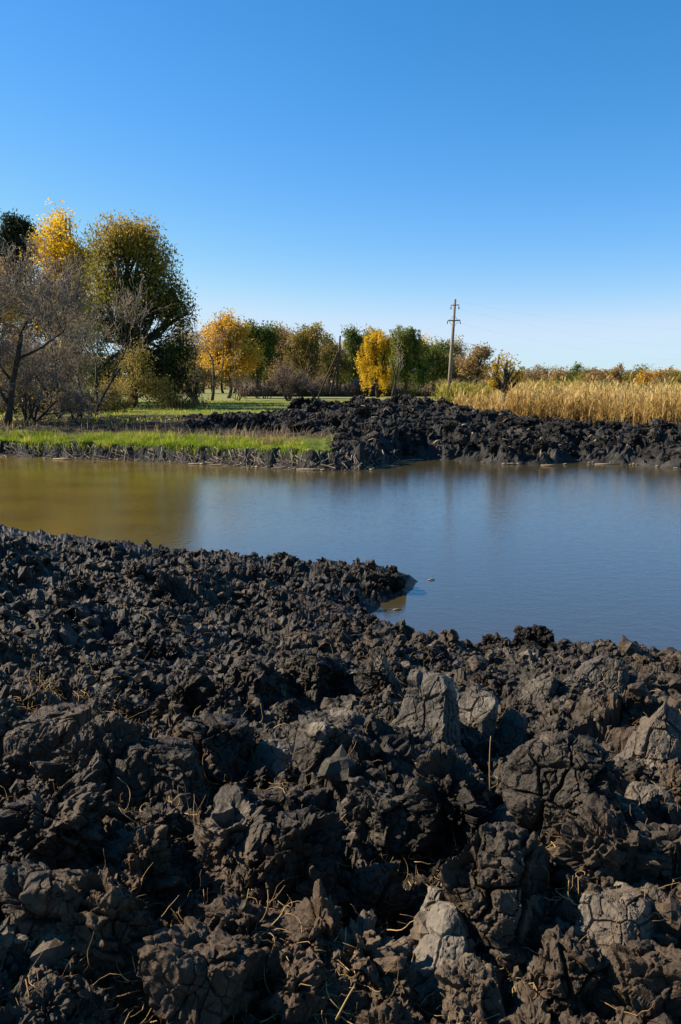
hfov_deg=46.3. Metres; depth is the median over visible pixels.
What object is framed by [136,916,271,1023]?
clod
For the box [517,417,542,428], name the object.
clay clod
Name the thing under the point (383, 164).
sky
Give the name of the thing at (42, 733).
clod
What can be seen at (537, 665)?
soil clod
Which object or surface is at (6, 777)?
soil clod
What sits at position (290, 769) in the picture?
soil clod
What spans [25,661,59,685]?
soil clod
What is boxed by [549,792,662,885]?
clod
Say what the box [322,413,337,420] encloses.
clay clod
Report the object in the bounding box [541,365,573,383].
skyline bush
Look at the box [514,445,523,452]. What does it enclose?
clay clod
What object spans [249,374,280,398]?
bare shrub
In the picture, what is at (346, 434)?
clay clod
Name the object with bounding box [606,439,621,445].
clay clod
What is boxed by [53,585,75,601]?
soil clod
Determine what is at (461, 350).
tree
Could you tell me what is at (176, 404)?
grass tuft
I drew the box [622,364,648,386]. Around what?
skyline bush
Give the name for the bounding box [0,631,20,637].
soil clod
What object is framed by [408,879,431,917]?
soil clod
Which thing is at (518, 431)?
clay clod
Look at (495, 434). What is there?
clay clod
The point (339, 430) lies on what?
clay clod
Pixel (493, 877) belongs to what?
clod
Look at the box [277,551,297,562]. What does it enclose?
soil clod
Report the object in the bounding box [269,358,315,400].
bare shrub
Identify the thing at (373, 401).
clay clod
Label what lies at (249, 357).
orange tree
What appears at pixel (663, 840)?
clod
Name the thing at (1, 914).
soil clod
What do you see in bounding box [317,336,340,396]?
wooden pole
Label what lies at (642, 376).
skyline bush
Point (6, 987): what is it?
soil clod
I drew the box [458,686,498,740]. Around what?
clod
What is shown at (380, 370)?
yellow tree
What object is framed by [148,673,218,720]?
clod
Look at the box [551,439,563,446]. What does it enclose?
clay clod
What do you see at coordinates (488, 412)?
clay clod
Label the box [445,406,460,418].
clay clod
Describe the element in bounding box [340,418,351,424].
clay clod
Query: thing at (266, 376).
tree
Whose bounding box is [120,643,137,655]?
clod
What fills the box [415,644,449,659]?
soil clod
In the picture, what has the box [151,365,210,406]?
crooked tree
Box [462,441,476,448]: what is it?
clay clod
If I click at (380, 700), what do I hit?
soil clod
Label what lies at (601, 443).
clay clod
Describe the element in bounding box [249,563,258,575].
soil clod
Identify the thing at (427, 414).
clay clod
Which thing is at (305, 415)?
clay clod
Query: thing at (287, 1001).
soil clod
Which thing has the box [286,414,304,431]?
clay clod
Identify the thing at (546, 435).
clay clod
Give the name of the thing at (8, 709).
soil clod
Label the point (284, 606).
soil clod
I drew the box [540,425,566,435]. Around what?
clay clod
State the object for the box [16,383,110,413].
thicket
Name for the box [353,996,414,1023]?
soil clod
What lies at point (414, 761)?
clod
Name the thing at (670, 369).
distant wood
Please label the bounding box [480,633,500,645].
soil clod
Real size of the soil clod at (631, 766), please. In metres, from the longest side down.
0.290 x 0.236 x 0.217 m
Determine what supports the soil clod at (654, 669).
on the soil bank at (608, 706)
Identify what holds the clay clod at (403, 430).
on the bank at (555, 455)
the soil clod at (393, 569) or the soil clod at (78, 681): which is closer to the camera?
the soil clod at (78, 681)
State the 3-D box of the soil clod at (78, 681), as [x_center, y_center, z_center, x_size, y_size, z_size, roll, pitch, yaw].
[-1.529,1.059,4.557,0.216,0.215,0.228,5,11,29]
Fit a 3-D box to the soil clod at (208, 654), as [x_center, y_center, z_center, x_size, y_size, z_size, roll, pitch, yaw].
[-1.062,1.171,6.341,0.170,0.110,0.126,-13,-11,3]
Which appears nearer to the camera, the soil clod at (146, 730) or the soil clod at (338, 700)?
the soil clod at (146, 730)
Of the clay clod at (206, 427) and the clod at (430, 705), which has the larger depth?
the clay clod at (206, 427)
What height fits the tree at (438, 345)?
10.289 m
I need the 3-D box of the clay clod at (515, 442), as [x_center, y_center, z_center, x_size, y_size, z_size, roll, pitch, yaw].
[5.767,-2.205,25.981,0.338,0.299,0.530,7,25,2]
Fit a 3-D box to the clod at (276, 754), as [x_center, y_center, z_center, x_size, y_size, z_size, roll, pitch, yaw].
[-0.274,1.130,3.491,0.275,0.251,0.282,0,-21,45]
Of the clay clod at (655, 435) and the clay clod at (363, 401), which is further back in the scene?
the clay clod at (363, 401)
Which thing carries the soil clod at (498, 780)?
on the soil bank at (608, 706)
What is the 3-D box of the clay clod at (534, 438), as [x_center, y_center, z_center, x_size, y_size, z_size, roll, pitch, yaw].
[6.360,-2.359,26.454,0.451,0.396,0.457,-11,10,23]
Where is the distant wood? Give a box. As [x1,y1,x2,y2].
[6,354,679,388]
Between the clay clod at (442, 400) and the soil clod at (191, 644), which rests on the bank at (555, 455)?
the clay clod at (442, 400)
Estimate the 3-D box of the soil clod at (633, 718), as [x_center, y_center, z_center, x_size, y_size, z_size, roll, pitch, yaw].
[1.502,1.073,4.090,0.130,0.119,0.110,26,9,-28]
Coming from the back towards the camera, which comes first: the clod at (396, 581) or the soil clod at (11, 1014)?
the clod at (396, 581)
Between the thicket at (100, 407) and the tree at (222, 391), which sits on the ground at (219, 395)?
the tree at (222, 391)
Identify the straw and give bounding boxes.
[0,549,680,1023]
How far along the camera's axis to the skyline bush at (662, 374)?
157.64 m
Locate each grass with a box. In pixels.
[0,399,347,423]
[0,416,331,444]
[0,427,332,461]
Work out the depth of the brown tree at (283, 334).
113.25 m
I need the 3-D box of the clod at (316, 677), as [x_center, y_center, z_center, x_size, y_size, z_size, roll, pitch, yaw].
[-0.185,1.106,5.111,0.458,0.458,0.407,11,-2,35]
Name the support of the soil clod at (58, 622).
on the soil bank at (608, 706)
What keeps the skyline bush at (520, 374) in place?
on the ground at (219, 395)
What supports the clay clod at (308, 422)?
on the bank at (555, 455)
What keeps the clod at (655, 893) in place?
on the clod at (598, 912)
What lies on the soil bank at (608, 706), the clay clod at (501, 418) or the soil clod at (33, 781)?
the soil clod at (33, 781)
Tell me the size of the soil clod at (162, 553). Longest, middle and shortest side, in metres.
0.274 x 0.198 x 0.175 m
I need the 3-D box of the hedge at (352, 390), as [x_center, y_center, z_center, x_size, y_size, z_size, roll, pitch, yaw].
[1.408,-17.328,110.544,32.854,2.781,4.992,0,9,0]
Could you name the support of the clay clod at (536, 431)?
on the bank at (555, 455)
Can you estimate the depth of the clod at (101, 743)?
3.12 m
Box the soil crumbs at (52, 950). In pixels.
[0,534,680,1023]
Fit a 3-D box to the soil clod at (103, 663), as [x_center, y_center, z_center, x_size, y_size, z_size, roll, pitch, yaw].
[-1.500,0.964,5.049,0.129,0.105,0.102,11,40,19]
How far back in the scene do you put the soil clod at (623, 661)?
6.51 m
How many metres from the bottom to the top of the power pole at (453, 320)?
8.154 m
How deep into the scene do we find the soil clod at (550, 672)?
5.35 m
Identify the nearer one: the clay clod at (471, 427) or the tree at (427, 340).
the clay clod at (471, 427)
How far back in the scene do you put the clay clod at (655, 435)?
26.07 m
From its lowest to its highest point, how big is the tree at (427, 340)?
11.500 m
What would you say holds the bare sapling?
on the ground at (219, 395)
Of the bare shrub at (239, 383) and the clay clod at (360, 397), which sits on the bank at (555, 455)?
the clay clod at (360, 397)
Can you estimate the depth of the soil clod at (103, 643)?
5.80 m
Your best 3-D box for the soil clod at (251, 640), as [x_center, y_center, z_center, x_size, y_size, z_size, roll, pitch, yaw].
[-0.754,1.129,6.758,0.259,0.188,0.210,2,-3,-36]
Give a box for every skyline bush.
[466,373,475,383]
[501,366,534,383]
[520,364,553,382]
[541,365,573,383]
[555,361,583,382]
[572,366,601,383]
[582,367,622,384]
[600,363,635,386]
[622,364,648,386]
[630,367,674,388]
[653,370,678,384]
[665,370,680,384]
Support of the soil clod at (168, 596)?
on the soil bank at (608, 706)
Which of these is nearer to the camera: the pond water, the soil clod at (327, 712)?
the soil clod at (327, 712)
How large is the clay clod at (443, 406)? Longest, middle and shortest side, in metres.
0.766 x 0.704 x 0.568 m
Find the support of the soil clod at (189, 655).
on the soil bank at (608, 706)
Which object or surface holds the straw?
on the soil bank at (608, 706)
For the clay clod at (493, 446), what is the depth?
25.42 m
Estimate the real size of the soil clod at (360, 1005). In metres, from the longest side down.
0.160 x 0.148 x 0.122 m
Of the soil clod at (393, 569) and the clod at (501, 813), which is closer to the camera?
the clod at (501, 813)
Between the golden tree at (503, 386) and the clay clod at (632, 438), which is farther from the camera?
the golden tree at (503, 386)
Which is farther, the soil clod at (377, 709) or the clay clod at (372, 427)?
the clay clod at (372, 427)
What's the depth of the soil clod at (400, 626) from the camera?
7.11 m
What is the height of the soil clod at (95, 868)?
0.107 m
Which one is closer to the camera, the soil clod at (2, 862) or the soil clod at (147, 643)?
the soil clod at (2, 862)
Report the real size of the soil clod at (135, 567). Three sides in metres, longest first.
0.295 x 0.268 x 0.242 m
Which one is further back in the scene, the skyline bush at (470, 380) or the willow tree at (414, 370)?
the skyline bush at (470, 380)
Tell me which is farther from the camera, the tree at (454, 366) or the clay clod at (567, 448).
the tree at (454, 366)
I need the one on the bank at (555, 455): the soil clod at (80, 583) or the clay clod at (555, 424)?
the clay clod at (555, 424)
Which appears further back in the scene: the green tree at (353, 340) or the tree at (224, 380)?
the tree at (224, 380)
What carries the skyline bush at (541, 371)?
on the ground at (219, 395)
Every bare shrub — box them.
[0,361,98,421]
[53,374,106,420]
[226,369,254,399]
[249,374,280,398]
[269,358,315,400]
[301,372,330,397]
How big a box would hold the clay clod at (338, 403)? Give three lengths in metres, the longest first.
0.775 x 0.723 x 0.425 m
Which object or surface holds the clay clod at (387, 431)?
on the bank at (555, 455)
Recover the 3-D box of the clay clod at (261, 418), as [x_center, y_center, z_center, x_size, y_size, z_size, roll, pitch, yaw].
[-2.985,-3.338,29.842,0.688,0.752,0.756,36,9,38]
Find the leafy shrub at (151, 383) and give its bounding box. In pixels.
[99,337,176,407]
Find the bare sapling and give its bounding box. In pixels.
[643,369,658,385]
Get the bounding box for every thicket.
[0,370,50,414]
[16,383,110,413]
[74,376,133,412]
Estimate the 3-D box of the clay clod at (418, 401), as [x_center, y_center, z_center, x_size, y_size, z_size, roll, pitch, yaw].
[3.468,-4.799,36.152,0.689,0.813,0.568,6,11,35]
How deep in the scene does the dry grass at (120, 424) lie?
28.40 m
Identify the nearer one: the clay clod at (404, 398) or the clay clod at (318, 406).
the clay clod at (318, 406)
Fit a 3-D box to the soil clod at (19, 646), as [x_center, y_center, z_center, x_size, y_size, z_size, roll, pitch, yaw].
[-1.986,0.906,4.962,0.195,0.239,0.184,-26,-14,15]
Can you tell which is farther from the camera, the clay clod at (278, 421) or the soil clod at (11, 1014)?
the clay clod at (278, 421)
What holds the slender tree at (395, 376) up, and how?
on the ground at (219, 395)
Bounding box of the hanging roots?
[0,439,402,470]
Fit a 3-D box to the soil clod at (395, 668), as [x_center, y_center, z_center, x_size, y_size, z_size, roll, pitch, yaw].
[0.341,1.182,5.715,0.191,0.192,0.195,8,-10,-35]
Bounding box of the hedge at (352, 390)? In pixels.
[234,378,467,396]
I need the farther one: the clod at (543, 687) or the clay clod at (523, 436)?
the clay clod at (523, 436)
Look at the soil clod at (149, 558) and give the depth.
9.92 m
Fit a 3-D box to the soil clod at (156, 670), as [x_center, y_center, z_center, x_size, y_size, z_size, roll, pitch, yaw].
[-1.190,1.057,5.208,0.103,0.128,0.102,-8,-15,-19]
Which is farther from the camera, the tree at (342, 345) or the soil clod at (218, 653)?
the tree at (342, 345)
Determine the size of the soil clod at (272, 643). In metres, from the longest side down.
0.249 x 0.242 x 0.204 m
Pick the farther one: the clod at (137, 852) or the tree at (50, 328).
the tree at (50, 328)
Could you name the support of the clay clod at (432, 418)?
on the bank at (555, 455)
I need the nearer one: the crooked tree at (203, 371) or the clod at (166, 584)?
the clod at (166, 584)
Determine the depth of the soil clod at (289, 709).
4.17 m
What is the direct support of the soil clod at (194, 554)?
on the soil bank at (608, 706)
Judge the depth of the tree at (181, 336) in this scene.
146.04 m
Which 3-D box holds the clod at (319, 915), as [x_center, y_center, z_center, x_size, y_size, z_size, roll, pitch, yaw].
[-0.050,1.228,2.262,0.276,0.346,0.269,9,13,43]
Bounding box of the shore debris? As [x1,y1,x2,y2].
[4,455,676,470]
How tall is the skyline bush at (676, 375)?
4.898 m
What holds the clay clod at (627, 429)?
on the bank at (555, 455)
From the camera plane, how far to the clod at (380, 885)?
2.57 m
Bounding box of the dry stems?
[2,420,310,444]
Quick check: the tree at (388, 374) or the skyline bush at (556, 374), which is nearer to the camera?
the tree at (388, 374)
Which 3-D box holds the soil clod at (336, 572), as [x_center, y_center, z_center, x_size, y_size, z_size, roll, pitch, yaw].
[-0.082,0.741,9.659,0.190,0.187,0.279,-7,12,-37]
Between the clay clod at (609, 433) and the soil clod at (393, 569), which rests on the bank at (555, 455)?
the clay clod at (609, 433)
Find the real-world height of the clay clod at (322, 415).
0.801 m
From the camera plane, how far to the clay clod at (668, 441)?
25.27 m
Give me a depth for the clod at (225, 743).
3.37 m
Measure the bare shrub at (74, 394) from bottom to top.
2.624 m
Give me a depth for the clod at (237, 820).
2.66 m
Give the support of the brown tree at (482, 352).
on the ground at (219, 395)
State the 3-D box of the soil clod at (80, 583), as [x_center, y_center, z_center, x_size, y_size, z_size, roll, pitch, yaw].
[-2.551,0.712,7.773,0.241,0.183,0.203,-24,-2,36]
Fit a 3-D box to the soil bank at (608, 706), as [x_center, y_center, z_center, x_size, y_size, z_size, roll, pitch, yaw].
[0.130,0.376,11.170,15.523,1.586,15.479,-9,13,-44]
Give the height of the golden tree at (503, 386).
3.791 m
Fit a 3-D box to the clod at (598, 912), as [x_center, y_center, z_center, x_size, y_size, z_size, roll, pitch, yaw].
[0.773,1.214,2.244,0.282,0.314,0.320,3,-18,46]
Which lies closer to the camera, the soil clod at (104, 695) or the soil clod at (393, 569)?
the soil clod at (104, 695)
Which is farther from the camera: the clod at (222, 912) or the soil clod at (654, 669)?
the soil clod at (654, 669)
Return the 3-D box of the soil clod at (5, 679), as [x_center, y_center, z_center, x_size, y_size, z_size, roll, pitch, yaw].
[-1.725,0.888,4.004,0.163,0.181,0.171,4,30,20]
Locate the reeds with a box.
[452,370,680,424]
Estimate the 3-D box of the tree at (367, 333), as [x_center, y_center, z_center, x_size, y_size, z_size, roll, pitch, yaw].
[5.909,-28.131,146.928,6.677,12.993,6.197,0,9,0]
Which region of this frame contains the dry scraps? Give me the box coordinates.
[266,399,643,456]
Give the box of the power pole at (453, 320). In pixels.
[447,299,460,400]
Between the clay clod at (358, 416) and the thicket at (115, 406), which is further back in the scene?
the thicket at (115, 406)
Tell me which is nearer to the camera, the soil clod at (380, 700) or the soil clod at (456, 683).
the soil clod at (380, 700)
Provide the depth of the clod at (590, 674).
5.11 m
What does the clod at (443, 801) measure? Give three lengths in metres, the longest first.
0.547 x 0.388 x 0.328 m
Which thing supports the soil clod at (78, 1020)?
on the soil bank at (608, 706)
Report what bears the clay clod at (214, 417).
on the bank at (555, 455)
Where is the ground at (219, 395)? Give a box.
[4,383,435,401]
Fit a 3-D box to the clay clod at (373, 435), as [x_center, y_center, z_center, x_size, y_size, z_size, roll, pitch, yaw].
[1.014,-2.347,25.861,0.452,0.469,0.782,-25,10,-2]
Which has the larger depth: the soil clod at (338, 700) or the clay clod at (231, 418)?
the clay clod at (231, 418)
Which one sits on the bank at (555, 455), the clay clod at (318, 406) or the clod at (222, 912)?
the clay clod at (318, 406)
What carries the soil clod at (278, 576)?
on the soil bank at (608, 706)
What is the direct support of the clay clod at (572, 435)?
on the bank at (555, 455)
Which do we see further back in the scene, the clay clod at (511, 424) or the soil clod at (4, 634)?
the clay clod at (511, 424)
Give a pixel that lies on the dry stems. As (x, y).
(245, 430)
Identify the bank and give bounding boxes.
[0,397,680,469]
[0,524,680,1023]
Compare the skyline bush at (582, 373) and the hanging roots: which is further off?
the skyline bush at (582, 373)
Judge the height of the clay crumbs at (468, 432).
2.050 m
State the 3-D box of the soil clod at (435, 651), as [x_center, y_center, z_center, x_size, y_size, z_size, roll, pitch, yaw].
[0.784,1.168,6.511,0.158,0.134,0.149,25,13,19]
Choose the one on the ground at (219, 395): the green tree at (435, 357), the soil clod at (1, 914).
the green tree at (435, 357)
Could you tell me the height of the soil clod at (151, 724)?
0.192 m
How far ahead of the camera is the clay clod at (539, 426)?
32.13 m
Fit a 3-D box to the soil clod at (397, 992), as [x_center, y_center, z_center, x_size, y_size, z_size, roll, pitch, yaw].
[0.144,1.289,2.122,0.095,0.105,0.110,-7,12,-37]
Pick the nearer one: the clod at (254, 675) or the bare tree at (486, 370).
the clod at (254, 675)
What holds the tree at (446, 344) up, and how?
on the ground at (219, 395)
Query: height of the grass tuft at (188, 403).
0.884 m
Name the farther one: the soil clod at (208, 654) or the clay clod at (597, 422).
the clay clod at (597, 422)
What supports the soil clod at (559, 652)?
on the soil bank at (608, 706)
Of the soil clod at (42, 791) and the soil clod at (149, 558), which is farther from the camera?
the soil clod at (149, 558)
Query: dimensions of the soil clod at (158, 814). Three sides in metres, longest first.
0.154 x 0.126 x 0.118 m
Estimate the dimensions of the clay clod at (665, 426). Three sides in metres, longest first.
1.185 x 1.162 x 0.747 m
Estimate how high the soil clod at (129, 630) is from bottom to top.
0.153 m
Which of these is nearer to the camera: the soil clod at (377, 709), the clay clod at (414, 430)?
the soil clod at (377, 709)
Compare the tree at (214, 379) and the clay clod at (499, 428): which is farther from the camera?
the tree at (214, 379)
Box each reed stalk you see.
[335,986,353,1019]
[489,736,490,792]
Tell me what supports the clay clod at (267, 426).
on the bank at (555, 455)
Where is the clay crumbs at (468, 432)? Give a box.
[182,393,680,459]
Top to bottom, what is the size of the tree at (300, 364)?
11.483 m
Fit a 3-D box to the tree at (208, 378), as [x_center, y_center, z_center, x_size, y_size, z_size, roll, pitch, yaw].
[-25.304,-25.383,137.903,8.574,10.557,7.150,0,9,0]
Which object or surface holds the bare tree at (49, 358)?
on the bank at (555, 455)
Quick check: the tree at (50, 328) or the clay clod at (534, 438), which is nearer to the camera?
the clay clod at (534, 438)
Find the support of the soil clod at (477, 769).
on the soil bank at (608, 706)
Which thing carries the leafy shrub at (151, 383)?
on the bank at (555, 455)
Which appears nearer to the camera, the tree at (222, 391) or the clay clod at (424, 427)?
the clay clod at (424, 427)
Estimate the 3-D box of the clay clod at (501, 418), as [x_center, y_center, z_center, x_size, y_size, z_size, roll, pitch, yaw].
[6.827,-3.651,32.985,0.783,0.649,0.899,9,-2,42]
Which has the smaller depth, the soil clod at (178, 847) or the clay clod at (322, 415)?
the soil clod at (178, 847)
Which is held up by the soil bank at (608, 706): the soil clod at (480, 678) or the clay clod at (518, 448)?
the soil clod at (480, 678)
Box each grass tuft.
[157,390,195,407]
[177,397,204,408]
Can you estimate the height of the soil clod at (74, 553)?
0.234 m
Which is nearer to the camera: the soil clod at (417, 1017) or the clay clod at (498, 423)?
the soil clod at (417, 1017)
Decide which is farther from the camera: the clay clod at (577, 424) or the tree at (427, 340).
the tree at (427, 340)
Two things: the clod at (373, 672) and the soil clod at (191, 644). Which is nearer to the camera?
the clod at (373, 672)
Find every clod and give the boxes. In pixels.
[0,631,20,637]
[0,639,8,653]
[0,671,14,686]
[0,695,20,738]
[0,762,13,794]
[0,769,113,870]
[0,857,87,946]
[0,859,12,867]
[0,901,3,920]
[0,936,8,976]
[0,970,12,1007]
[0,1003,44,1023]
[2,703,93,774]
[9,638,35,657]
[16,780,56,801]
[19,973,80,1023]
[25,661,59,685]
[27,775,48,792]
[32,711,142,792]
[39,671,72,699]
[44,585,55,593]
[44,642,73,661]
[46,616,62,626]
[52,867,159,970]
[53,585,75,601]
[65,1016,93,1023]
[67,549,86,562]
[69,657,79,663]
[69,674,89,696]
[70,573,90,592]
[72,675,94,686]
[74,994,115,1023]
[85,862,110,873]
[87,688,113,707]
[94,655,112,670]
[95,638,108,650]
[100,824,190,916]
[107,736,205,810]
[112,694,147,717]
[114,652,138,666]
[118,967,149,1009]
[120,626,133,635]
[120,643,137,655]
[123,558,146,580]
[136,637,158,654]
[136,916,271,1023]
[138,718,167,731]
[139,802,182,832]
[141,724,151,739]
[143,555,155,560]
[145,571,156,581]
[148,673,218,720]
[150,637,187,661]
[150,663,165,676]
[151,570,187,605]
[152,593,178,602]
[155,549,169,558]
[155,891,197,928]
[165,599,179,607]
[166,834,192,867]
[173,712,255,784]
[178,638,195,652]
[183,651,192,658]
[188,783,276,900]
[189,548,208,557]
[201,425,211,429]
[204,893,291,947]
[205,652,213,658]
[207,685,237,710]
[209,413,222,421]
[215,651,225,657]
[223,412,237,424]
[223,865,265,901]
[224,654,281,702]
[239,634,264,646]
[242,759,273,795]
[245,739,294,771]
[247,645,266,655]
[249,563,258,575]
[250,412,271,427]
[254,787,328,816]
[254,805,350,924]
[258,952,333,1023]
[261,423,276,430]
[267,638,285,649]
[269,417,287,430]
[269,601,288,614]
[272,571,283,583]
[272,607,284,619]
[275,637,309,654]
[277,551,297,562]
[277,648,348,705]
[278,699,300,722]
[280,879,351,976]
[283,764,297,782]
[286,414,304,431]
[287,397,311,409]
[292,707,373,780]
[293,411,308,418]
[296,418,326,432]
[311,397,321,403]
[311,400,328,412]
[312,709,329,714]
[316,412,330,418]
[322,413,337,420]
[328,414,346,425]
[329,566,342,577]
[333,400,343,406]
[333,696,357,709]
[334,428,350,432]
[334,435,351,441]
[337,909,415,1004]
[339,432,351,436]
[339,617,350,633]
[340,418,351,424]
[340,776,418,868]
[341,1000,365,1023]
[345,410,361,419]
[345,411,354,422]
[346,860,411,922]
[348,402,360,407]
[353,406,372,418]
[353,650,404,701]
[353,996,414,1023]
[355,395,365,401]
[358,399,369,404]
[358,692,389,709]
[362,423,381,432]
[363,614,376,623]
[364,432,378,440]
[367,572,406,589]
[369,641,404,661]
[370,398,380,404]
[373,705,382,713]
[379,976,415,1008]
[384,427,391,435]
[387,565,397,573]
[388,619,414,637]
[389,663,399,672]
[389,669,465,754]
[390,393,412,404]
[394,672,408,687]
[397,394,412,403]
[398,425,409,436]
[399,411,410,418]
[399,742,492,876]
[406,408,414,413]
[407,748,458,764]
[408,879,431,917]
[408,901,468,1018]
[409,397,424,405]
[409,427,423,436]
[409,886,444,935]
[410,1008,425,1023]
[412,419,424,423]
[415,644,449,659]
[419,411,440,417]
[419,424,431,431]
[425,406,442,414]
[427,416,439,420]
[427,643,444,661]
[432,952,504,1023]
[438,397,448,403]
[438,821,551,968]
[439,402,450,410]
[439,659,452,671]
[442,420,455,430]
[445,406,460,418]
[451,433,464,446]
[453,421,461,427]
[453,681,464,689]
[458,406,469,411]
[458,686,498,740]
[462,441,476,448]
[465,411,475,417]
[466,673,496,686]
[467,424,478,432]
[469,759,487,781]
[472,737,506,760]
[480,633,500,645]
[484,409,494,416]
[487,441,500,454]
[488,425,501,430]
[488,804,531,834]
[489,420,503,430]
[490,428,509,442]
[490,774,503,789]
[494,647,519,662]
[494,709,527,754]
[495,415,514,422]
[497,730,622,845]
[500,443,512,451]
[505,431,533,446]
[505,995,550,1023]
[507,421,518,426]
[512,439,519,449]
[512,624,554,649]
[512,673,558,708]
[513,428,523,433]
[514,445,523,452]
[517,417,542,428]
[528,435,537,441]
[530,429,542,434]
[533,662,542,669]
[533,924,608,1021]
[534,439,549,451]
[535,422,551,427]
[536,433,555,438]
[539,670,557,676]
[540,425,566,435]
[543,422,566,430]
[546,1008,599,1023]
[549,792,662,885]
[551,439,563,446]
[551,649,571,657]
[556,434,568,441]
[557,445,571,454]
[558,655,629,695]
[565,429,584,444]
[565,644,584,656]
[567,420,586,429]
[571,881,660,961]
[579,443,596,450]
[593,420,605,427]
[594,434,611,443]
[597,441,605,446]
[599,430,615,437]
[604,938,680,1023]
[606,421,621,430]
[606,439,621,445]
[609,1019,637,1023]
[612,700,680,772]
[614,756,649,782]
[618,427,632,432]
[620,658,635,664]
[622,712,642,725]
[623,821,680,889]
[624,692,642,709]
[624,781,673,804]
[627,433,639,446]
[631,879,668,902]
[633,655,654,669]
[638,428,648,435]
[644,662,665,679]
[644,794,667,819]
[646,418,678,432]
[646,428,667,444]
[659,776,680,808]
[660,454,671,461]
[664,439,677,447]
[665,658,680,674]
[666,429,677,438]
[674,941,680,948]
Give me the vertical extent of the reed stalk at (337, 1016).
0.112 m
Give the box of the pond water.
[0,456,680,650]
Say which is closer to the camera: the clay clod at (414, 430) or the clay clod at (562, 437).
the clay clod at (562, 437)
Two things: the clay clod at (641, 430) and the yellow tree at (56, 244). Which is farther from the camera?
the yellow tree at (56, 244)
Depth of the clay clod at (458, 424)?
28.49 m
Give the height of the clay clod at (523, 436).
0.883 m
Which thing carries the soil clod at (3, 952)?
on the soil bank at (608, 706)
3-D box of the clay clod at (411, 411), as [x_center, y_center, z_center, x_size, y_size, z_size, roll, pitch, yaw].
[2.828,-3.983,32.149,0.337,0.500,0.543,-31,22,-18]
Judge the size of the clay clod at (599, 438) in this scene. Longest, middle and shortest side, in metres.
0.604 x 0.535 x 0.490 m
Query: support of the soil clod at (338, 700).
on the soil bank at (608, 706)
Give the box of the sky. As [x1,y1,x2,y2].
[0,0,680,381]
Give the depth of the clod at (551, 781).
2.69 m
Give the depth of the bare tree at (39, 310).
31.44 m
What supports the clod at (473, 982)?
on the soil bank at (608, 706)
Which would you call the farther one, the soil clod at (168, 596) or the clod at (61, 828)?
the soil clod at (168, 596)
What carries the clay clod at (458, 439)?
on the bank at (555, 455)
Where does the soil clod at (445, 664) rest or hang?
on the soil bank at (608, 706)
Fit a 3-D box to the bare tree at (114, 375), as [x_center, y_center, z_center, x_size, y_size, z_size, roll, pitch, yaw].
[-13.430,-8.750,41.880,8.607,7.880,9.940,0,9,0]
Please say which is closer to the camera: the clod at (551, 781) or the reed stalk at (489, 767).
the clod at (551, 781)
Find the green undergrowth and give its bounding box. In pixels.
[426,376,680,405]
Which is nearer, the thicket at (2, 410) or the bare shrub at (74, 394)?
the bare shrub at (74, 394)
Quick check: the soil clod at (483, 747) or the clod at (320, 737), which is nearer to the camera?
the clod at (320, 737)
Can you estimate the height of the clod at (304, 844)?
0.457 m
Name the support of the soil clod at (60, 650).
on the soil bank at (608, 706)
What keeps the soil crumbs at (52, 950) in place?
on the soil bank at (608, 706)
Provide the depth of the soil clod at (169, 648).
5.75 m
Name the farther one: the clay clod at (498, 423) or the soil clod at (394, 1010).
the clay clod at (498, 423)
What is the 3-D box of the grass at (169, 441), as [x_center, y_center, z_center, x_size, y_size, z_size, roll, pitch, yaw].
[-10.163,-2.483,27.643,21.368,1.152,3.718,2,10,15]
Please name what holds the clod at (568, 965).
on the soil bank at (608, 706)
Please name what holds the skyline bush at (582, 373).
on the ground at (219, 395)
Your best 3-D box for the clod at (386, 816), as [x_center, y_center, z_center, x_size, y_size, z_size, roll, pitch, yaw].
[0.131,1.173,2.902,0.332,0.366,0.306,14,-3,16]
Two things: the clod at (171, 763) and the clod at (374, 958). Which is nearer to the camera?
the clod at (374, 958)
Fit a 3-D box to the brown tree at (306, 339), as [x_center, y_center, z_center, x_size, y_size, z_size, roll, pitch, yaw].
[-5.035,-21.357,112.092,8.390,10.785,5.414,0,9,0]
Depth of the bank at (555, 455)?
26.63 m
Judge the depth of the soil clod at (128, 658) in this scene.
5.30 m
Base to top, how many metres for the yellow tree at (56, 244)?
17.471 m
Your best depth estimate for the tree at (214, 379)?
83.90 m
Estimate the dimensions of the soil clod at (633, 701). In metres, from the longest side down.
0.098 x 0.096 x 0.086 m
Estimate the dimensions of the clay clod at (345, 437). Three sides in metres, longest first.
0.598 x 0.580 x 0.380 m
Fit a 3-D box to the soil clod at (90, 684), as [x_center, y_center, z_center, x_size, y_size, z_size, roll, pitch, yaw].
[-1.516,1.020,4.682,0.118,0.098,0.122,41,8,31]
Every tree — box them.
[0,208,43,392]
[0,230,105,425]
[0,253,37,386]
[0,253,98,418]
[0,257,50,405]
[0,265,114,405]
[13,270,169,417]
[17,198,105,379]
[70,209,203,407]
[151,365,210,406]
[170,333,222,404]
[172,323,192,392]
[173,334,217,386]
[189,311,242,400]
[191,307,266,397]
[200,340,224,391]
[207,347,239,392]
[215,344,264,391]
[235,319,283,384]
[247,348,297,383]
[263,320,307,383]
[275,321,333,380]
[275,330,321,383]
[315,330,353,383]
[317,340,356,385]
[336,323,369,385]
[353,325,401,397]
[359,323,379,382]
[364,343,408,384]
[386,324,436,395]
[391,336,404,397]
[412,332,436,359]
[421,336,454,396]
[426,338,446,354]
[427,350,466,382]
[428,338,455,382]
[444,334,470,360]
[446,353,482,384]
[454,341,502,386]
[476,362,499,379]
[482,349,528,407]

